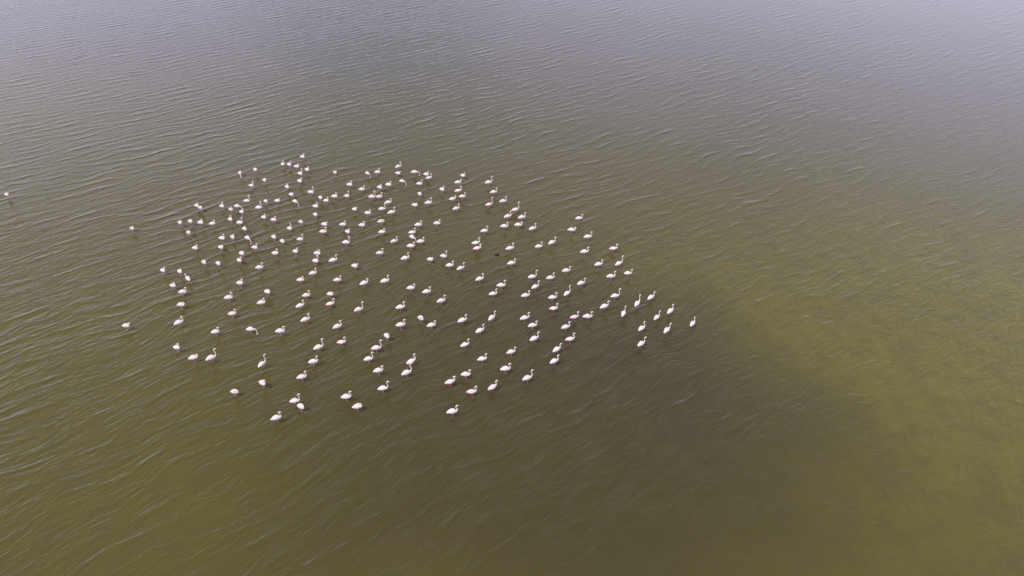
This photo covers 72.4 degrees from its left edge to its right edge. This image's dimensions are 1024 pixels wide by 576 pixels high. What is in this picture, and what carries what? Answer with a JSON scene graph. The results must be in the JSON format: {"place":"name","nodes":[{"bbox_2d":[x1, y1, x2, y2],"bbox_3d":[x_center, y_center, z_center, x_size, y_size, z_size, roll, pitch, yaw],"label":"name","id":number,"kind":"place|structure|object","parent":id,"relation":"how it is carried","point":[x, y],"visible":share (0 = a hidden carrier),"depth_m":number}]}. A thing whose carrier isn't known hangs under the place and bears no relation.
{"place":"outdoors","nodes":[
{"label":"outdoors","id":0,"kind":"place"},
{"bbox_2d":[0,0,1023,575],"bbox_3d":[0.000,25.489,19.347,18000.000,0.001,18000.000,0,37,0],"label":"water","id":1,"kind":"structure","parent":0,"point":[808,214],"depth_m":52.88},
{"bbox_2d":[122,322,129,330],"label":"flamingo","id":2,"kind":"object","parent":1,"relation":"on","point":[125,325],"visible":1,"depth_m":48.62},
{"bbox_2d":[173,343,179,351],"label":"flamingo","id":3,"kind":"object","parent":1,"relation":"on","point":[176,347],"visible":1,"depth_m":46.82},
{"bbox_2d":[173,316,183,326],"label":"flamingo","id":4,"kind":"object","parent":1,"relation":"on","point":[178,322],"visible":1,"depth_m":48.86},
{"bbox_2d":[178,287,186,296],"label":"flamingo","id":5,"kind":"object","parent":1,"relation":"on","point":[182,291],"visible":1,"depth_m":51.73},
{"bbox_2d":[187,354,197,361],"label":"flamingo","id":6,"kind":"object","parent":1,"relation":"on","point":[193,357],"visible":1,"depth_m":46.02},
{"bbox_2d":[205,348,215,362],"bbox_3d":[-19.778,4.611,46.131,0.964,1.434,0.325,-23,43,-25],"label":"flamingo","id":7,"kind":"object","parent":1,"relation":"on","point":[210,357],"visible":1,"depth_m":45.98},
{"bbox_2d":[210,327,218,336],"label":"flamingo","id":8,"kind":"object","parent":1,"relation":"on","point":[214,331],"visible":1,"depth_m":48.15},
{"bbox_2d":[223,292,232,302],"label":"flamingo","id":9,"kind":"object","parent":1,"relation":"on","point":[230,296],"visible":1,"depth_m":51.11},
{"bbox_2d":[227,309,235,318],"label":"flamingo","id":10,"kind":"object","parent":1,"relation":"on","point":[231,313],"visible":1,"depth_m":49.70},
{"bbox_2d":[230,389,238,395],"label":"flamingo","id":11,"kind":"object","parent":1,"relation":"on","point":[234,391],"visible":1,"depth_m":43.58},
{"bbox_2d":[245,327,257,334],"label":"flamingo","id":12,"kind":"object","parent":1,"relation":"on","point":[250,329],"visible":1,"depth_m":48.35},
{"bbox_2d":[254,262,262,271],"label":"flamingo","id":13,"kind":"object","parent":1,"relation":"on","point":[259,267],"visible":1,"depth_m":54.19},
{"bbox_2d":[256,298,265,307],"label":"flamingo","id":14,"kind":"object","parent":1,"relation":"on","point":[262,301],"visible":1,"depth_m":50.67},
{"bbox_2d":[257,354,265,368],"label":"flamingo","id":15,"kind":"object","parent":1,"relation":"on","point":[261,363],"visible":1,"depth_m":45.55},
{"bbox_2d":[258,380,265,388],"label":"flamingo","id":16,"kind":"object","parent":1,"relation":"on","point":[262,382],"visible":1,"depth_m":44.11},
{"bbox_2d":[270,411,281,422],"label":"flamingo","id":17,"kind":"object","parent":1,"relation":"on","point":[276,417],"visible":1,"depth_m":41.82},
{"bbox_2d":[275,326,285,335],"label":"flamingo","id":18,"kind":"object","parent":1,"relation":"on","point":[279,330],"visible":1,"depth_m":48.14},
{"bbox_2d":[288,393,299,405],"bbox_3d":[-13.321,6.968,43.079,0.892,1.327,0.300,-6,39,-4],"label":"flamingo","id":19,"kind":"object","parent":1,"relation":"on","point":[294,400],"visible":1,"depth_m":42.96},
{"bbox_2d":[295,300,304,310],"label":"flamingo","id":20,"kind":"object","parent":1,"relation":"on","point":[299,305],"visible":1,"depth_m":50.44},
{"bbox_2d":[297,403,303,411],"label":"flamingo","id":21,"kind":"object","parent":1,"relation":"on","point":[300,405],"visible":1,"depth_m":42.50},
{"bbox_2d":[295,371,306,381],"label":"flamingo","id":22,"kind":"object","parent":1,"relation":"on","point":[301,376],"visible":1,"depth_m":44.60},
{"bbox_2d":[300,313,309,324],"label":"flamingo","id":23,"kind":"object","parent":1,"relation":"on","point":[304,319],"visible":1,"depth_m":49.15},
{"bbox_2d":[301,290,310,299],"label":"flamingo","id":24,"kind":"object","parent":1,"relation":"on","point":[306,295],"visible":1,"depth_m":51.39},
{"bbox_2d":[308,268,316,277],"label":"flamingo","id":25,"kind":"object","parent":1,"relation":"on","point":[312,272],"visible":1,"depth_m":53.61},
{"bbox_2d":[308,356,318,365],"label":"flamingo","id":26,"kind":"object","parent":1,"relation":"on","point":[312,361],"visible":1,"depth_m":45.74},
{"bbox_2d":[313,338,322,352],"bbox_3d":[-12.928,4.008,46.958,0.964,1.392,0.325,-18,39,-16],"label":"flamingo","id":27,"kind":"object","parent":1,"relation":"on","point":[317,346],"visible":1,"depth_m":46.80},
{"bbox_2d":[325,298,334,307],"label":"flamingo","id":28,"kind":"object","parent":1,"relation":"on","point":[329,303],"visible":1,"depth_m":50.63},
{"bbox_2d":[328,254,336,264],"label":"flamingo","id":29,"kind":"object","parent":1,"relation":"on","point":[332,259],"visible":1,"depth_m":54.94},
{"bbox_2d":[332,320,341,330],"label":"flamingo","id":30,"kind":"object","parent":1,"relation":"on","point":[336,326],"visible":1,"depth_m":48.56},
{"bbox_2d":[336,337,346,346],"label":"flamingo","id":31,"kind":"object","parent":1,"relation":"on","point":[340,342],"visible":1,"depth_m":47.30},
{"bbox_2d":[340,391,351,400],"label":"flamingo","id":32,"kind":"object","parent":1,"relation":"on","point":[346,396],"visible":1,"depth_m":43.20},
{"bbox_2d":[342,236,350,247],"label":"flamingo","id":33,"kind":"object","parent":1,"relation":"on","point":[345,242],"visible":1,"depth_m":56.91},
{"bbox_2d":[351,403,361,410],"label":"flamingo","id":34,"kind":"object","parent":1,"relation":"on","point":[357,406],"visible":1,"depth_m":42.58},
{"bbox_2d":[353,301,362,313],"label":"flamingo","id":35,"kind":"object","parent":1,"relation":"on","point":[358,309],"visible":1,"depth_m":50.04},
{"bbox_2d":[359,278,367,286],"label":"flamingo","id":36,"kind":"object","parent":1,"relation":"on","point":[363,283],"visible":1,"depth_m":52.57},
{"bbox_2d":[363,352,373,362],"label":"flamingo","id":37,"kind":"object","parent":1,"relation":"on","point":[368,358],"visible":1,"depth_m":45.98},
{"bbox_2d":[370,340,382,352],"bbox_3d":[-9.042,4.043,46.891,0.949,1.412,0.320,-6,38,-6],"label":"flamingo","id":38,"kind":"object","parent":1,"relation":"on","point":[376,347],"visible":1,"depth_m":46.76},
{"bbox_2d":[372,365,383,374],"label":"flamingo","id":39,"kind":"object","parent":1,"relation":"on","point":[377,370],"visible":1,"depth_m":45.05},
{"bbox_2d":[377,381,388,392],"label":"flamingo","id":40,"kind":"object","parent":1,"relation":"on","point":[382,387],"visible":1,"depth_m":43.79},
{"bbox_2d":[379,275,388,285],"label":"flamingo","id":41,"kind":"object","parent":1,"relation":"on","point":[384,280],"visible":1,"depth_m":52.74},
{"bbox_2d":[395,301,404,311],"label":"flamingo","id":42,"kind":"object","parent":1,"relation":"on","point":[400,307],"visible":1,"depth_m":50.25},
{"bbox_2d":[395,319,405,328],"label":"flamingo","id":43,"kind":"object","parent":1,"relation":"on","point":[400,324],"visible":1,"depth_m":48.66},
{"bbox_2d":[400,252,409,262],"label":"flamingo","id":44,"kind":"object","parent":1,"relation":"on","point":[404,257],"visible":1,"depth_m":55.16},
{"bbox_2d":[400,363,411,377],"bbox_3d":[-6.730,5.458,45.018,0.956,1.423,0.322,-18,40,-14],"label":"flamingo","id":45,"kind":"object","parent":1,"relation":"on","point":[405,372],"visible":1,"depth_m":44.88},
{"bbox_2d":[406,242,414,250],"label":"flamingo","id":46,"kind":"object","parent":1,"relation":"on","point":[410,245],"visible":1,"depth_m":56.54},
{"bbox_2d":[406,353,415,366],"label":"flamingo","id":47,"kind":"object","parent":1,"relation":"on","point":[412,360],"visible":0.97,"depth_m":45.75},
{"bbox_2d":[406,284,415,291],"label":"flamingo","id":48,"kind":"object","parent":1,"relation":"on","point":[410,287],"visible":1,"depth_m":52.11},
{"bbox_2d":[422,286,431,293],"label":"flamingo","id":49,"kind":"object","parent":1,"relation":"on","point":[426,291],"visible":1,"depth_m":51.73},
{"bbox_2d":[426,320,436,329],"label":"flamingo","id":50,"kind":"object","parent":1,"relation":"on","point":[430,324],"visible":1,"depth_m":48.68},
{"bbox_2d":[436,295,445,305],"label":"flamingo","id":51,"kind":"object","parent":1,"relation":"on","point":[440,300],"visible":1,"depth_m":50.87},
{"bbox_2d":[444,376,455,386],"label":"flamingo","id":52,"kind":"object","parent":1,"relation":"on","point":[449,382],"visible":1,"depth_m":44.24},
{"bbox_2d":[445,261,454,269],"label":"flamingo","id":53,"kind":"object","parent":1,"relation":"on","point":[449,265],"visible":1,"depth_m":54.44},
{"bbox_2d":[445,405,458,416],"bbox_3d":[-3.589,7.589,42.402,0.891,1.195,0.322,-6,36,-4],"label":"flamingo","id":54,"kind":"object","parent":1,"relation":"on","point":[452,411],"visible":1,"depth_m":42.23},
{"bbox_2d":[456,262,465,272],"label":"flamingo","id":55,"kind":"object","parent":1,"relation":"on","point":[460,267],"visible":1,"depth_m":54.11},
{"bbox_2d":[457,314,466,324],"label":"flamingo","id":56,"kind":"object","parent":1,"relation":"on","point":[462,320],"visible":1,"depth_m":49.07},
{"bbox_2d":[460,339,469,347],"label":"flamingo","id":57,"kind":"object","parent":1,"relation":"on","point":[464,344],"visible":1,"depth_m":47.09},
{"bbox_2d":[460,369,471,378],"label":"flamingo","id":58,"kind":"object","parent":1,"relation":"on","point":[465,374],"visible":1,"depth_m":44.79},
{"bbox_2d":[466,386,476,396],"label":"flamingo","id":59,"kind":"object","parent":1,"relation":"on","point":[471,391],"visible":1,"depth_m":43.59},
{"bbox_2d":[471,237,479,246],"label":"flamingo","id":60,"kind":"object","parent":1,"relation":"on","point":[475,243],"visible":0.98,"depth_m":56.91},
{"bbox_2d":[473,244,481,251],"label":"flamingo","id":61,"kind":"object","parent":1,"relation":"on","point":[476,248],"visible":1,"depth_m":56.31},
{"bbox_2d":[475,273,483,280],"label":"flamingo","id":62,"kind":"object","parent":1,"relation":"on","point":[479,278],"visible":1,"depth_m":52.98},
{"bbox_2d":[475,324,484,335],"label":"flamingo","id":63,"kind":"object","parent":1,"relation":"on","point":[479,330],"visible":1,"depth_m":48.20},
{"bbox_2d":[476,353,486,360],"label":"flamingo","id":64,"kind":"object","parent":1,"relation":"on","point":[482,358],"visible":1,"depth_m":45.97},
{"bbox_2d":[488,311,496,321],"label":"flamingo","id":65,"kind":"object","parent":1,"relation":"on","point":[491,317],"visible":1,"depth_m":49.29},
{"bbox_2d":[488,288,496,294],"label":"flamingo","id":66,"kind":"object","parent":1,"relation":"on","point":[492,293],"visible":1,"depth_m":51.57},
{"bbox_2d":[487,380,498,391],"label":"flamingo","id":67,"kind":"object","parent":1,"relation":"on","point":[492,387],"visible":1,"depth_m":43.87},
{"bbox_2d":[495,280,506,289],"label":"flamingo","id":68,"kind":"object","parent":1,"relation":"on","point":[500,285],"visible":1,"depth_m":52.32},
{"bbox_2d":[499,363,511,373],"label":"flamingo","id":69,"kind":"object","parent":1,"relation":"on","point":[505,368],"visible":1,"depth_m":45.15},
{"bbox_2d":[505,243,514,249],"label":"flamingo","id":70,"kind":"object","parent":1,"relation":"on","point":[509,247],"visible":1,"depth_m":56.26},
{"bbox_2d":[506,347,516,354],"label":"flamingo","id":71,"kind":"object","parent":1,"relation":"on","point":[510,351],"visible":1,"depth_m":46.53},
{"bbox_2d":[506,258,516,266],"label":"flamingo","id":72,"kind":"object","parent":1,"relation":"on","point":[510,262],"visible":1,"depth_m":54.67},
{"bbox_2d":[511,202,520,213],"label":"flamingo","id":73,"kind":"object","parent":1,"relation":"on","point":[514,209],"visible":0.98,"depth_m":61.09},
{"bbox_2d":[517,212,526,221],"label":"flamingo","id":74,"kind":"object","parent":1,"relation":"on","point":[521,217],"visible":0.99,"depth_m":60.09},
{"bbox_2d":[519,312,529,322],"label":"flamingo","id":75,"kind":"object","parent":1,"relation":"on","point":[524,317],"visible":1,"depth_m":49.29},
{"bbox_2d":[520,290,529,300],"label":"flamingo","id":76,"kind":"object","parent":1,"relation":"on","point":[525,295],"visible":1,"depth_m":51.40},
{"bbox_2d":[521,369,532,382],"bbox_3d":[1.022,5.784,44.670,0.934,1.312,0.315,-16,41,-14],"label":"flamingo","id":77,"kind":"object","parent":1,"relation":"on","point":[527,377],"visible":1,"depth_m":44.51},
{"bbox_2d":[527,321,537,330],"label":"flamingo","id":78,"kind":"object","parent":1,"relation":"on","point":[532,325],"visible":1,"depth_m":48.68},
{"bbox_2d":[527,270,537,280],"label":"flamingo","id":79,"kind":"object","parent":1,"relation":"on","point":[531,276],"visible":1,"depth_m":53.22},
{"bbox_2d":[529,332,539,342],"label":"flamingo","id":80,"kind":"object","parent":1,"relation":"on","point":[533,338],"visible":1,"depth_m":47.51},
{"bbox_2d":[547,292,556,301],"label":"flamingo","id":81,"kind":"object","parent":1,"relation":"on","point":[552,297],"visible":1,"depth_m":51.19},
{"bbox_2d":[548,237,556,246],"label":"flamingo","id":82,"kind":"object","parent":1,"relation":"on","point":[551,241],"visible":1,"depth_m":56.90},
{"bbox_2d":[548,303,558,311],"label":"flamingo","id":83,"kind":"object","parent":1,"relation":"on","point":[553,308],"visible":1,"depth_m":50.22},
{"bbox_2d":[549,355,558,364],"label":"flamingo","id":84,"kind":"object","parent":1,"relation":"on","point":[554,360],"visible":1,"depth_m":45.77},
{"bbox_2d":[552,343,561,353],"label":"flamingo","id":85,"kind":"object","parent":1,"relation":"on","point":[556,349],"visible":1,"depth_m":46.68},
{"bbox_2d":[561,321,570,331],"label":"flamingo","id":86,"kind":"object","parent":1,"relation":"on","point":[565,326],"visible":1,"depth_m":48.54},
{"bbox_2d":[561,266,571,274],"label":"flamingo","id":87,"kind":"object","parent":1,"relation":"on","point":[565,270],"visible":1,"depth_m":53.86},
{"bbox_2d":[563,285,570,296],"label":"flamingo","id":88,"kind":"object","parent":1,"relation":"on","point":[566,293],"visible":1,"depth_m":51.58},
{"bbox_2d":[565,333,575,340],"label":"flamingo","id":89,"kind":"object","parent":1,"relation":"on","point":[569,339],"visible":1,"depth_m":47.53},
{"bbox_2d":[569,311,579,320],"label":"flamingo","id":90,"kind":"object","parent":1,"relation":"on","point":[574,317],"visible":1,"depth_m":49.45},
{"bbox_2d":[577,278,586,287],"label":"flamingo","id":91,"kind":"object","parent":1,"relation":"on","point":[580,282],"visible":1,"depth_m":52.58},
{"bbox_2d":[579,247,589,253],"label":"flamingo","id":92,"kind":"object","parent":1,"relation":"on","point":[584,251],"visible":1,"depth_m":55.88},
{"bbox_2d":[582,311,593,320],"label":"flamingo","id":93,"kind":"object","parent":1,"relation":"on","point":[587,316],"visible":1,"depth_m":49.39},
{"bbox_2d":[583,231,592,241],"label":"flamingo","id":94,"kind":"object","parent":1,"relation":"on","point":[587,236],"visible":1,"depth_m":57.62},
{"bbox_2d":[593,259,602,268],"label":"flamingo","id":95,"kind":"object","parent":1,"relation":"on","point":[598,264],"visible":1,"depth_m":54.54},
{"bbox_2d":[599,301,610,308],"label":"flamingo","id":96,"kind":"object","parent":1,"relation":"on","point":[603,306],"visible":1,"depth_m":50.30},
{"bbox_2d":[605,271,616,281],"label":"flamingo","id":97,"kind":"object","parent":1,"relation":"on","point":[610,276],"visible":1,"depth_m":53.24},
{"bbox_2d":[610,288,621,300],"bbox_3d":[7.606,0.604,51.455,0.902,1.343,0.304,-7,40,-5],"label":"flamingo","id":98,"kind":"object","parent":1,"relation":"on","point":[614,295],"visible":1,"depth_m":51.34},
{"bbox_2d":[615,255,623,267],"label":"flamingo","id":99,"kind":"object","parent":1,"relation":"on","point":[618,263],"visible":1,"depth_m":54.57},
{"bbox_2d":[634,294,640,306],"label":"flamingo","id":100,"kind":"object","parent":1,"relation":"on","point":[637,303],"visible":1,"depth_m":50.56},
{"bbox_2d":[637,321,645,332],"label":"flamingo","id":101,"kind":"object","parent":1,"relation":"on","point":[641,328],"visible":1,"depth_m":48.39},
{"bbox_2d":[637,337,646,348],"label":"flamingo","id":102,"kind":"object","parent":1,"relation":"on","point":[640,343],"visible":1,"depth_m":47.13},
{"bbox_2d":[663,323,671,333],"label":"flamingo","id":103,"kind":"object","parent":1,"relation":"on","point":[666,329],"visible":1,"depth_m":48.17},
{"bbox_2d":[667,304,673,315],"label":"flamingo","id":104,"kind":"object","parent":1,"relation":"on","point":[669,311],"visible":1,"depth_m":49.92}
]}

